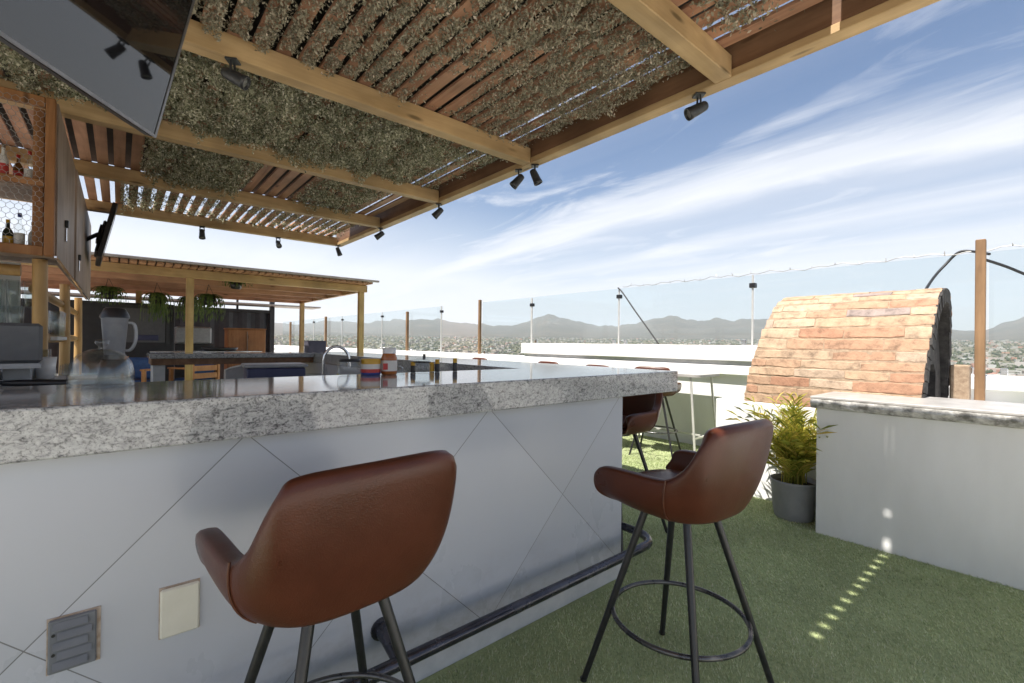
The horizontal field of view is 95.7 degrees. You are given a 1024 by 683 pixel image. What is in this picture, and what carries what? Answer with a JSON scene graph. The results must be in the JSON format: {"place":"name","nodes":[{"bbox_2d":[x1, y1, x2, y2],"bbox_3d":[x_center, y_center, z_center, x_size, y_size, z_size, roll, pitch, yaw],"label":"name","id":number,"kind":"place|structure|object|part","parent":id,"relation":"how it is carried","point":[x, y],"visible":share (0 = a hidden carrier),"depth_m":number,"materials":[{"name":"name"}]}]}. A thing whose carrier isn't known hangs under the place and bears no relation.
{"place":"outdoors","nodes":[
{"label":"outdoors","id":0,"kind":"place"},
{"bbox_2d":[125,356,150,381],"bbox_3d":[-6.062,0.684,7.440,0.570,0.880,0.520,1,0,-10],"label":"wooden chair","id":1,"kind":"object","parent":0,"point":[142,368],"visible":0.18,"depth_m":7.57,"materials":[{"name":"blue wood"}]},
{"bbox_2d":[167,364,219,380],"bbox_3d":[-5.545,0.692,8.097,0.520,0.880,0.570,1,0,15],"label":"wooden chair","id":2,"kind":"object","parent":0,"point":[203,372],"visible":0.39,"depth_m":7.99,"materials":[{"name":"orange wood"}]},
{"bbox_2d":[304,340,325,351],"bbox_3d":[-2.864,0.072,6.748,0.260,0.170,0.181,1,0,-40],"label":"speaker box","id":3,"kind":"object","parent":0,"point":[314,346],"visible":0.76,"depth_m":6.67,"materials":[{"name":"black plastic"}]},
{"bbox_2d":[0,0,1023,330],"label":"sky","id":4,"kind":"structure","parent":0,"point":[902,136],"materials":[{"name":"blue"}]},
{"bbox_2d":[274,314,1023,340],"bbox_3d":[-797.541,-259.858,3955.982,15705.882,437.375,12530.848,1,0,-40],"label":"hills","id":5,"kind":"structure","parent":0,"point":[666,327],"depth_m":5552.87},
{"bbox_2d":[274,334,1023,373],"bbox_3d":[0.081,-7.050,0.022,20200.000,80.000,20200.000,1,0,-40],"label":"land","id":6,"kind":"structure","parent":0,"point":[967,350],"depth_m":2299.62,"materials":[{"name":"green plant"}]},
{"bbox_2d":[274,333,1023,375],"bbox_3d":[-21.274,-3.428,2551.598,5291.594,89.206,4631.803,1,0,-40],"label":"distant town","id":7,"kind":"object","parent":6,"relation":"on","point":[989,366],"visible":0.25,"depth_m":1921.09},
{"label":"terrace floor","id":8,"kind":"structure","parent":0,"visible":0},
{"bbox_2d":[70,300,174,380],"bbox_3d":[-7.331,0.283,8.765,1.500,2.020,0.550,1,0,-40],"label":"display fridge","id":9,"kind":"object","parent":8,"relation":"on","point":[158,335],"visible":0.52,"depth_m":8.64,"materials":[{"name":"metal"}]},
{"bbox_3d":[-7.049,-0.304,8.691,0.880,0.640,0.018,1,0,-40],"label":"glass door","id":10,"kind":"part","parent":9,"relation":"part of","materials":[{"name":"glass"}]},
{"bbox_2d":[20,290,320,378],"bbox_3d":[-10.053,-0.029,11.896,9.150,2.600,2.550,1,0,-40],"label":"dark container","id":11,"kind":"object","parent":8,"relation":"on","point":[237,317],"visible":0.25,"depth_m":12.52,"materials":[{"name":"metal"}]},
{"bbox_2d":[5,252,378,379],"bbox_3d":[-7.218,0.025,8.250,8.060,2.535,4.780,1,0,-40],"label":"pergola","id":12,"kind":"object","parent":8,"relation":"on","point":[138,276],"visible":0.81,"depth_m":8.27,"materials":[{"name":"brown wood"}]},
{"bbox_2d":[90,279,128,304],"bbox_3d":[-6.957,-0.865,8.006,0.571,0.483,0.570,1,0,-40],"label":"hanging fern","id":13,"kind":"object","parent":12,"relation":"hanging from","point":[107,292],"visible":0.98,"depth_m":7.93,"materials":[{"name":"green plant"}]},
{"bbox_2d":[138,283,175,322],"bbox_3d":[-6.267,-0.671,8.184,0.539,0.734,0.534,1,0,4],"label":"hanging fern","id":14,"kind":"object","parent":12,"relation":"hanging from","point":[157,299],"visible":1,"depth_m":8.10,"materials":[{"name":"green plant"}]},
{"bbox_2d":[171,296,206,321],"bbox_3d":[-6.081,-0.679,8.747,0.548,0.670,0.532,1,0,-40],"label":"hanging fern","id":15,"kind":"object","parent":12,"relation":"hanging from","point":[181,299],"visible":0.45,"depth_m":8.65,"materials":[{"name":"green plant"}]},
{"bbox_2d":[194,284,224,322],"bbox_3d":[-5.459,-0.673,8.318,0.552,0.710,0.518,1,0,-40],"label":"hanging fern","id":16,"kind":"object","parent":12,"relation":"hanging from","point":[208,300],"visible":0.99,"depth_m":8.34,"materials":[{"name":"green plant"}]},
{"bbox_2d":[222,281,252,288],"bbox_3d":[-4.970,-1.132,8.357,0.538,0.381,0.518,1,0,23],"label":"hanging fern","id":17,"kind":"object","parent":12,"relation":"hanging from","point":[235,285],"visible":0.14,"depth_m":8.30,"materials":[{"name":"green plant"}]},
{"bbox_2d":[174,326,213,379],"bbox_3d":[-7.006,0.491,10.189,0.700,1.620,0.600,1,0,-40],"label":"grill hood","id":18,"kind":"object","parent":8,"relation":"on","point":[202,336],"visible":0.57,"depth_m":9.95,"materials":[{"name":"metal"}]},
{"bbox_2d":[148,347,261,352],"bbox_3d":[-5.651,0.712,8.586,1.700,1.200,0.600,1,0,-40],"label":"prep table","id":19,"kind":"object","parent":8,"relation":"on","point":[219,349],"visible":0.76,"depth_m":8.53,"materials":[{"name":"silver metal"}]},
{"bbox_2d":[224,328,266,368],"bbox_3d":[-6.548,0.495,11.364,0.840,1.630,0.540,1,0,-40],"label":"wooden cabinet","id":20,"kind":"object","parent":8,"relation":"on","point":[247,338],"visible":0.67,"depth_m":11.16,"materials":[{"name":"brown wood"}]},
{"bbox_2d":[0,352,677,682],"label":"bar counter","id":21,"kind":"object","parent":8,"relation":"on","point":[115,498],"visible":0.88,"depth_m":1.53,"materials":[{"name":"white paint"}]},
{"bbox_2d":[0,322,68,386],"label":"espresso machine","id":22,"kind":"object","parent":21,"relation":"on","point":[21,350],"visible":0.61,"depth_m":1.79,"materials":[{"name":"silver metal"}]},
{"bbox_2d":[46,605,100,675],"bbox_3d":[-1.135,0.778,1.202,0.103,0.142,0.024,1,0,-40],"label":"wall vent","id":23,"kind":"object","parent":21,"relation":"attached to","point":[73,640],"depth_m":1.20,"materials":[{"name":"grey plastic"}]},
{"bbox_2d":[65,339,134,387],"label":"glass dome","id":24,"kind":"structure","parent":21,"relation":"on","point":[93,350],"depth_m":1.63,"materials":[{"name":"clear glass"}]},
{"bbox_2d":[96,307,137,383],"bbox_3d":[-1.772,0.133,2.065,0.164,0.565,0.164,1,0,-32],"label":"blender","id":25,"kind":"object","parent":21,"relation":"on","point":[114,366],"visible":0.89,"depth_m":2.03,"materials":[{"name":"glass"}]},
{"bbox_2d":[158,578,199,639],"bbox_3d":[-0.967,0.778,1.350,0.098,0.146,0.016,1,0,-40],"label":"switch plate","id":26,"kind":"object","parent":21,"relation":"attached to","point":[179,608],"visible":1,"depth_m":1.34,"materials":[{"name":"beige plastic"}]},
{"bbox_2d":[337,359,360,374],"bbox_3d":[-0.807,0.126,2.299,0.112,0.076,0.112,1,0,-40],"label":"glass jar","id":27,"kind":"object","parent":21,"relation":"on","point":[349,360],"visible":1,"depth_m":2.27,"materials":[{"name":"clear glass"}]},
{"bbox_2d":[361,358,380,374],"bbox_3d":[-0.716,0.128,2.350,0.096,0.081,0.096,1,0,-40],"label":"tin can","id":28,"kind":"object","parent":21,"relation":"on","point":[370,366],"visible":0.99,"depth_m":2.31,"materials":[{"name":"multicoloured metal"}]},
{"bbox_2d":[381,348,396,374],"bbox_3d":[-0.636,0.101,2.392,0.087,0.137,0.082,1,0,-40],"label":"sauce jar","id":29,"kind":"object","parent":21,"relation":"on","point":[389,362],"visible":1,"depth_m":2.36,"materials":[{"name":"orange glass"}]},
{"bbox_2d":[410,362,415,372],"bbox_3d":[-0.543,0.141,2.543,0.028,0.060,0.028,1,0,-40],"label":"bottle","id":30,"kind":"object","parent":21,"relation":"on","point":[412,368],"visible":1,"depth_m":2.53,"materials":[{"name":"glass"}]},
{"bbox_2d":[413,354,430,371],"bbox_3d":[-0.497,0.119,2.556,0.098,0.098,0.098,1,0,-40],"label":"swing jar","id":31,"kind":"object","parent":21,"relation":"on","point":[424,357],"visible":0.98,"depth_m":2.59,"materials":[{"name":"clear glass"}]},
{"bbox_2d":[429,362,433,371],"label":"bottle","id":32,"kind":"object","parent":21,"relation":"on","point":[431,368],"visible":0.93,"depth_m":2.64,"materials":[{"name":"yellow glass"}]},
{"bbox_2d":[435,359,439,371],"bbox_3d":[-0.426,0.137,2.642,0.028,0.070,0.028,1,0,-40],"label":"bottle","id":33,"kind":"object","parent":21,"relation":"on","point":[437,366],"visible":1,"depth_m":2.63,"materials":[{"name":"glass"}]},
{"bbox_2d":[453,358,456,370],"bbox_3d":[-0.334,0.136,2.720,0.028,0.075,0.028,1,0,-40],"label":"bottle","id":34,"kind":"object","parent":21,"relation":"on","point":[454,364],"visible":0.98,"depth_m":2.71,"materials":[{"name":"glass"}]},
{"bbox_2d":[339,522,652,682],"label":"foot rail","id":35,"kind":"object","parent":21,"relation":"attached to","point":[415,655],"visible":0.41,"depth_m":1.87,"materials":[{"name":"metal"}]},
{"bbox_2d":[0,0,939,246],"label":"pergola","id":36,"kind":"object","parent":8,"relation":"on","point":[100,137],"visible":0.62,"depth_m":3.00,"materials":[{"name":"brown wood"}]},
{"bbox_2d":[0,0,195,137],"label":"television","id":37,"kind":"object","parent":36,"relation":"attached to","point":[119,59],"visible":1,"depth_m":1.61,"materials":[{"name":"black plastic"}]},
{"bbox_2d":[87,202,117,265],"bbox_3d":[-4.780,-1.242,5.345,0.206,0.620,0.950,17,-11,-41],"label":"television","id":38,"kind":"object","parent":36,"relation":"attached to","point":[102,235],"visible":0.93,"depth_m":5.09,"materials":[{"name":"black plastic"}]},
{"bbox_2d":[199,226,205,239],"bbox_3d":[-4.028,-1.412,6.028,0.074,0.168,0.100,1,0,-40],"label":"spotlight","id":39,"kind":"object","parent":36,"relation":"attached to","point":[202,234],"visible":1,"depth_m":6.01,"materials":[{"name":"black metal"}]},
{"bbox_2d":[221,56,250,90],"bbox_3d":[-1.451,-1.402,2.435,0.138,0.150,0.074,1,0,-10],"label":"spotlight","id":40,"kind":"object","parent":36,"relation":"hanging from","point":[237,78],"visible":1,"depth_m":2.41,"materials":[{"name":"black metal"}]},
{"bbox_2d":[120,183,360,238],"bbox_3d":[-3.204,-1.538,5.736,2.530,0.157,1.438,1,0,-40],"label":"ivy","id":41,"kind":"object","parent":36,"relation":"attached to","point":[129,198],"visible":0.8,"depth_m":5.57,"materials":[{"name":"green plant"}]},
{"bbox_2d":[0,41,509,189],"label":"ivy","id":42,"kind":"object","parent":36,"relation":"attached to","point":[191,106],"visible":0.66,"depth_m":3.32,"materials":[{"name":"green plant"}]},
{"bbox_2d":[139,136,391,217],"bbox_3d":[-2.299,-1.510,4.564,2.138,0.199,1.336,1,0,-40],"label":"ivy","id":43,"kind":"object","parent":36,"relation":"attached to","point":[157,157],"visible":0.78,"depth_m":4.37,"materials":[{"name":"green plant"}]},
{"bbox_2d":[276,237,281,247],"bbox_3d":[-3.332,-1.405,6.613,0.074,0.162,0.134,1,0,-40],"label":"spotlight","id":44,"kind":"object","parent":36,"relation":"attached to","point":[278,244],"visible":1,"depth_m":6.60,"materials":[{"name":"black metal"}]},
{"bbox_2d":[336,245,341,255],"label":"spotlight","id":45,"kind":"object","parent":36,"relation":"attached to","point":[338,251],"visible":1,"depth_m":7.08,"materials":[{"name":"black metal"}]},
{"bbox_2d":[374,228,384,239],"bbox_3d":[-1.718,-1.390,6.006,0.136,0.158,0.074,1,0,0],"label":"spotlight","id":46,"kind":"object","parent":36,"relation":"attached to","point":[378,236],"visible":1,"depth_m":5.98,"materials":[{"name":"black metal"}]},
{"bbox_2d":[431,203,443,218],"bbox_3d":[-0.792,-1.380,4.930,0.130,0.164,0.074,1,0,0],"label":"spotlight","id":47,"kind":"object","parent":36,"relation":"attached to","point":[437,213],"visible":1,"depth_m":4.90,"materials":[{"name":"black metal"}]},
{"bbox_2d":[191,0,690,147],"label":"ivy","id":48,"kind":"object","parent":36,"relation":"attached to","point":[533,37],"visible":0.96,"depth_m":2.46,"materials":[{"name":"green plant"}]},
{"bbox_2d":[509,169,523,189],"bbox_3d":[0.042,-1.373,3.932,0.128,0.166,0.074,1,0,0],"label":"spotlight","id":49,"kind":"object","parent":36,"relation":"attached to","point":[515,183],"visible":1,"depth_m":3.91,"materials":[{"name":"black metal"}]},
{"bbox_2d":[530,164,542,185],"bbox_3d":[0.200,-1.370,3.821,0.108,0.169,0.074,1,0,0],"label":"spotlight","id":50,"kind":"object","parent":36,"relation":"attached to","point":[536,178],"visible":1,"depth_m":3.80,"materials":[{"name":"black metal"}]},
{"bbox_2d":[684,92,708,120],"bbox_3d":[1.079,-1.371,2.714,0.138,0.153,0.074,1,0,0],"label":"spotlight","id":51,"kind":"object","parent":36,"relation":"attached to","point":[695,110],"visible":1,"depth_m":2.69,"materials":[{"name":"black metal"}]},
{"bbox_2d":[689,0,804,39],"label":"ivy","id":52,"kind":"object","parent":36,"relation":"attached to","point":[746,19],"visible":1,"depth_m":2.19,"materials":[{"name":"green plant"}]},
{"bbox_2d":[274,345,1023,445],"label":"parapet wall","id":53,"kind":"structure","parent":8,"relation":"on","point":[730,380],"depth_m":6.29,"materials":[{"name":"white paint"}]},
{"bbox_2d":[289,322,291,345],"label":"timber post","id":54,"kind":"object","parent":53,"relation":"on","point":[290,330],"visible":1,"depth_m":21.43,"materials":[{"name":"brown wood"}]},
{"bbox_2d":[324,317,326,346],"bbox_3d":[-7.151,-0.367,17.796,0.080,1.180,0.080,1,0,-40],"label":"timber post","id":55,"kind":"object","parent":53,"relation":"on","point":[325,329],"visible":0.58,"depth_m":17.77,"materials":[{"name":"brown wood"}]},
{"bbox_2d":[405,312,408,350],"bbox_3d":[-2.883,-0.283,12.761,0.068,1.080,0.068,1,0,-40],"label":"timber post","id":56,"kind":"object","parent":53,"relation":"on","point":[407,333],"visible":1,"depth_m":12.73,"materials":[{"name":"brown wood"}]},
{"bbox_2d":[440,306,443,351],"bbox_3d":[-1.748,-0.304,11.495,0.075,1.140,0.070,1,0,-40],"label":"railing post","id":57,"kind":"object","parent":53,"relation":"on","point":[441,311],"visible":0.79,"depth_m":11.48,"materials":[{"name":"silver metal"}]},
{"bbox_2d":[478,300,481,353],"bbox_3d":[-0.710,-0.321,10.199,0.058,1.190,0.058,1,0,-40],"label":"timber post","id":58,"kind":"object","parent":53,"relation":"on","point":[479,322],"visible":1,"depth_m":10.18,"materials":[{"name":"brown wood"}]},
{"bbox_2d":[530,298,534,342],"bbox_3d":[0.386,-0.278,8.978,0.075,1.120,0.070,1,0,-40],"label":"railing post","id":59,"kind":"object","parent":53,"relation":"on","point":[532,304],"visible":0.79,"depth_m":8.96,"materials":[{"name":"white metal"}]},
{"bbox_2d":[521,343,756,365],"bbox_3d":[2.139,0.170,7.078,0.720,0.247,5.230,1,0,-40],"label":"roof ledge","id":60,"kind":"object","parent":53,"relation":"on","point":[722,354],"visible":0.59,"depth_m":6.70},
{"bbox_2d":[616,289,621,343],"bbox_3d":[1.714,-0.403,7.415,0.075,0.888,0.070,1,0,-40],"label":"railing post","id":61,"kind":"object","parent":60,"relation":"on","point":[618,296],"visible":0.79,"depth_m":7.40,"materials":[{"name":"white metal"}]},
{"bbox_2d":[618,287,658,343],"bbox_3d":[1.912,-0.412,7.064,0.026,0.905,0.809,1,0,-35],"label":"cable","id":62,"kind":"object","parent":60,"relation":"on","point":[638,315],"visible":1,"depth_m":7.04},
{"bbox_2d":[624,340,746,344],"bbox_3d":[2.393,-0.398,6.648,0.040,0.889,2.026,1,0,-40],"label":"glass railing panel","id":63,"kind":"object","parent":60,"relation":"on","point":[744,342],"visible":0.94,"depth_m":5.94,"materials":[{"name":"clear glass"}]},
{"bbox_2d":[749,275,756,345],"bbox_3d":[3.039,-0.393,5.851,0.075,0.888,0.070,1,0,-40],"label":"railing post","id":64,"kind":"object","parent":60,"relation":"on","point":[752,285],"visible":1,"depth_m":5.84,"materials":[{"name":"white metal"}]},
{"bbox_2d":[1000,368,1008,375],"bbox_3d":[5.050,-0.251,3.512,0.040,1.140,2.006,1,0,-40],"label":"glass railing panel","id":65,"kind":"object","parent":53,"relation":"on","point":[1004,371],"visible":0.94,"depth_m":4.19,"materials":[{"name":"glass"}]},
{"bbox_3d":[3.724,-0.261,5.076,0.040,1.140,2.046,1,0,-40],"label":"glass railing panel","id":66,"kind":"object","parent":53,"relation":"on","visible":0},
{"bbox_2d":[627,243,1023,286],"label":"string lights","id":67,"kind":"object","parent":66,"relation":"attached to","point":[837,264],"visible":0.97,"depth_m":5.16,"materials":[{"name":"plastic"}]},
{"bbox_2d":[925,250,990,288],"bbox_3d":[4.098,-0.653,4.256,0.550,0.449,0.422,1,0,-40],"label":"cable","id":68,"kind":"object","parent":66,"relation":"attached to","point":[942,268],"visible":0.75,"depth_m":4.44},
{"bbox_2d":[417,434,1023,682],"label":"turf backing","id":69,"kind":"object","parent":8,"relation":"on","point":[469,659],"visible":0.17,"depth_m":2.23,"materials":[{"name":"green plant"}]},
{"bbox_2d":[32,375,96,384],"bbox_3d":[-2.234,0.748,2.058,0.610,1.165,0.300,1,0,-40],"label":"counter stand","id":70,"kind":"object","parent":69,"relation":"on","point":[83,379],"depth_m":2.12,"materials":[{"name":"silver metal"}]},
{"bbox_2d":[35,357,54,378],"bbox_3d":[-2.088,0.119,2.072,0.068,0.095,0.068,1,0,-40],"label":"paper cup","id":71,"kind":"object","parent":70,"relation":"on","point":[45,370],"visible":0.82,"depth_m":2.06,"materials":[{"name":"white paper"}]},
{"bbox_2d":[53,357,56,377],"bbox_3d":[-2.140,0.119,2.133,0.068,0.095,0.068,1,0,-40],"label":"paper cup","id":72,"kind":"object","parent":70,"relation":"on","point":[54,367],"visible":0.22,"depth_m":2.14,"materials":[{"name":"white paper"}]},
{"bbox_2d":[55,373,97,375],"bbox_3d":[-4.890,0.856,3.805,2.280,0.900,4.080,1,0,-40],"label":"back counter","id":73,"kind":"object","parent":69,"relation":"on","point":[82,374],"depth_m":5.74,"materials":[{"name":"stone"}]},
{"bbox_2d":[0,86,90,375],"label":"bar shelf","id":74,"kind":"object","parent":73,"relation":"on","point":[51,190],"visible":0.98,"depth_m":2.93,"materials":[{"name":"orange wood"}]},
{"bbox_2d":[0,143,8,173],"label":"bottle","id":75,"kind":"object","parent":74,"relation":"on","point":[3,163],"visible":0.63,"depth_m":2.79,"materials":[{"name":"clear glass"}]},
{"bbox_2d":[2,219,13,242],"bbox_3d":[-3.113,-0.653,2.863,0.051,0.200,0.050,1,0,-40],"label":"bottle","id":76,"kind":"object","parent":74,"relation":"on","point":[9,236],"visible":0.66,"depth_m":2.85,"materials":[{"name":"black glass"}]},
{"bbox_2d":[13,154,23,175],"bbox_3d":[-3.078,-1.062,2.890,0.049,0.200,0.048,1,0,-40],"label":"bottle","id":77,"kind":"object","parent":74,"relation":"on","point":[18,165],"visible":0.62,"depth_m":2.88,"materials":[{"name":"brown glass"}]},
{"bbox_2d":[14,213,24,243],"bbox_3d":[-3.038,-0.672,2.860,0.049,0.240,0.048,1,0,-40],"label":"bottle","id":78,"kind":"object","parent":74,"relation":"on","point":[19,237],"visible":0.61,"depth_m":2.85,"materials":[{"name":"glass"}]},
{"bbox_2d":[24,151,32,177],"bbox_3d":[-2.997,-1.071,2.880,0.049,0.220,0.048,1,0,-40],"label":"bottle","id":79,"kind":"object","parent":74,"relation":"on","point":[30,172],"visible":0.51,"depth_m":2.86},
{"bbox_2d":[28,222,31,244],"bbox_3d":[-3.059,-0.657,2.961,0.049,0.210,0.048,1,0,-40],"label":"bottle","id":80,"kind":"object","parent":74,"relation":"on","point":[29,236],"visible":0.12,"depth_m":2.94,"materials":[{"name":"clear glass"}]},
{"bbox_2d":[50,337,66,339],"bbox_3d":[-3.680,-0.025,3.599,0.280,0.028,0.750,1,0,-40],"label":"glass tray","id":81,"kind":"object","parent":74,"relation":"on","point":[58,338],"visible":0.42,"depth_m":3.42,"materials":[{"name":"white glass"}]},
{"bbox_2d":[65,220,68,241],"bbox_3d":[-3.155,-0.781,3.285,0.020,0.150,0.040,1,0,-40],"label":"door handle","id":82,"kind":"object","parent":74,"relation":"attached to","point":[66,224],"visible":1,"depth_m":3.27,"materials":[{"name":"silver metal"}]},
{"bbox_2d":[78,255,80,271],"bbox_3d":[-3.903,-0.707,4.185,0.020,0.150,0.040,1,0,-40],"label":"door handle","id":83,"kind":"object","parent":74,"relation":"attached to","point":[79,257],"visible":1,"depth_m":4.17,"materials":[{"name":"silver metal"}]},
{"bbox_2d":[224,365,243,378],"bbox_3d":[-2.622,0.785,4.641,0.500,1.113,0.618,1,0,-30],"label":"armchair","id":84,"kind":"object","parent":69,"relation":"on","point":[234,372],"visible":0.14,"depth_m":4.69,"materials":[{"name":"grey fabric"}]},
{"bbox_2d":[195,450,456,682],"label":"bar stool","id":85,"kind":"object","parent":69,"relation":"on","point":[332,544],"visible":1,"depth_m":0.99,"materials":[{"name":"brown leather"}]},
{"bbox_2d":[538,361,558,363],"bbox_3d":[0.702,0.836,6.959,0.551,1.088,0.540,1,0,-40],"label":"bar stool","id":86,"kind":"object","parent":69,"relation":"on","point":[549,362],"depth_m":6.76,"materials":[{"name":"brown leather"}]},
{"bbox_2d":[586,364,637,448],"bbox_3d":[1.261,0.839,5.991,0.551,1.088,0.540,1,0,-35],"label":"bar stool","id":87,"kind":"object","parent":69,"relation":"on","point":[604,366],"visible":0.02,"depth_m":5.85,"materials":[{"name":"brown leather"}]},
{"bbox_2d":[621,393,666,551],"bbox_3d":[0.761,0.825,3.365,0.550,1.088,0.540,1,0,-38],"label":"bar stool","id":88,"kind":"object","parent":69,"relation":"on","point":[640,413],"visible":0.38,"depth_m":3.29,"materials":[{"name":"brown leather"}]},
{"bbox_2d":[628,366,681,456],"bbox_3d":[1.780,0.845,5.734,0.540,1.088,0.550,1,0,30],"label":"bar stool","id":89,"kind":"object","parent":69,"relation":"on","point":[665,394],"visible":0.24,"depth_m":5.57,"materials":[{"name":"brown leather"}]},
{"bbox_2d":[580,419,773,682],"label":"bar stool","id":90,"kind":"object","parent":69,"relation":"on","point":[715,477],"visible":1,"depth_m":1.61,"materials":[{"name":"brown leather"}]},
{"bbox_2d":[638,371,719,450],"bbox_3d":[2.012,0.895,6.117,0.587,0.996,1.240,1,0,-40],"label":"table","id":91,"kind":"object","parent":69,"relation":"on","point":[691,375],"visible":0.38,"depth_m":5.64,"materials":[{"name":"metal"}]},
{"bbox_2d":[725,392,836,522],"bbox_3d":[2.214,0.889,3.675,0.932,0.996,0.923,1,0,7],"label":"potted palm","id":92,"kind":"object","parent":69,"relation":"on","point":[793,486],"visible":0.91,"depth_m":3.56,"materials":[{"name":"plant"}]},
{"bbox_2d":[716,288,970,500],"bbox_3d":[3.125,0.488,4.193,1.560,1.821,1.850,1,0,-40],"label":"brick oven","id":93,"kind":"object","parent":69,"relation":"on","point":[893,343],"visible":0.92,"depth_m":3.82,"materials":[{"name":"orange brick"}]},
{"bbox_2d":[974,239,986,400],"bbox_3d":[4.088,0.260,4.051,0.066,2.300,0.066,1,0,-40],"label":"timber post","id":94,"kind":"object","parent":69,"relation":"on","point":[980,322],"visible":0.58,"depth_m":4.03,"materials":[{"name":"brown wood"}]},
{"bbox_2d":[986,259,1023,274],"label":"cable","id":95,"kind":"object","parent":94,"relation":"attached to","point":[1005,266],"visible":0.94,"depth_m":4.07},
{"bbox_2d":[810,392,1023,590],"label":"serving counter","id":96,"kind":"object","parent":8,"relation":"on","point":[937,481],"visible":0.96,"depth_m":2.90,"materials":[{"name":"paint"}]},
{"bbox_3d":[-2.040,0.414,3.976,0.480,0.140,0.350,1,0,-34],"label":"storage crate","id":97,"kind":"object","parent":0,"visible":0},
{"bbox_2d":[241,362,307,377],"bbox_3d":[-2.038,0.259,3.977,0.480,0.140,0.350,1,0,-34],"label":"storage crate","id":98,"kind":"object","parent":97,"relation":"on","point":[266,370],"visible":0.79,"depth_m":3.84,"materials":[{"name":"blue plastic"}]},
{"bbox_3d":[-0.877,0.921,2.868,0.570,0.855,0.660,1,0,-40],"label":"sink unit","id":99,"kind":"object","parent":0,"visible":0},
{"bbox_2d":[322,345,350,375],"bbox_3d":[-1.122,0.254,2.940,0.189,0.464,0.051,1,0,-29],"label":"faucet","id":100,"kind":"object","parent":99,"relation":"on","point":[328,350],"visible":0.53,"depth_m":2.92,"materials":[{"name":"silver metal"}]}
]}

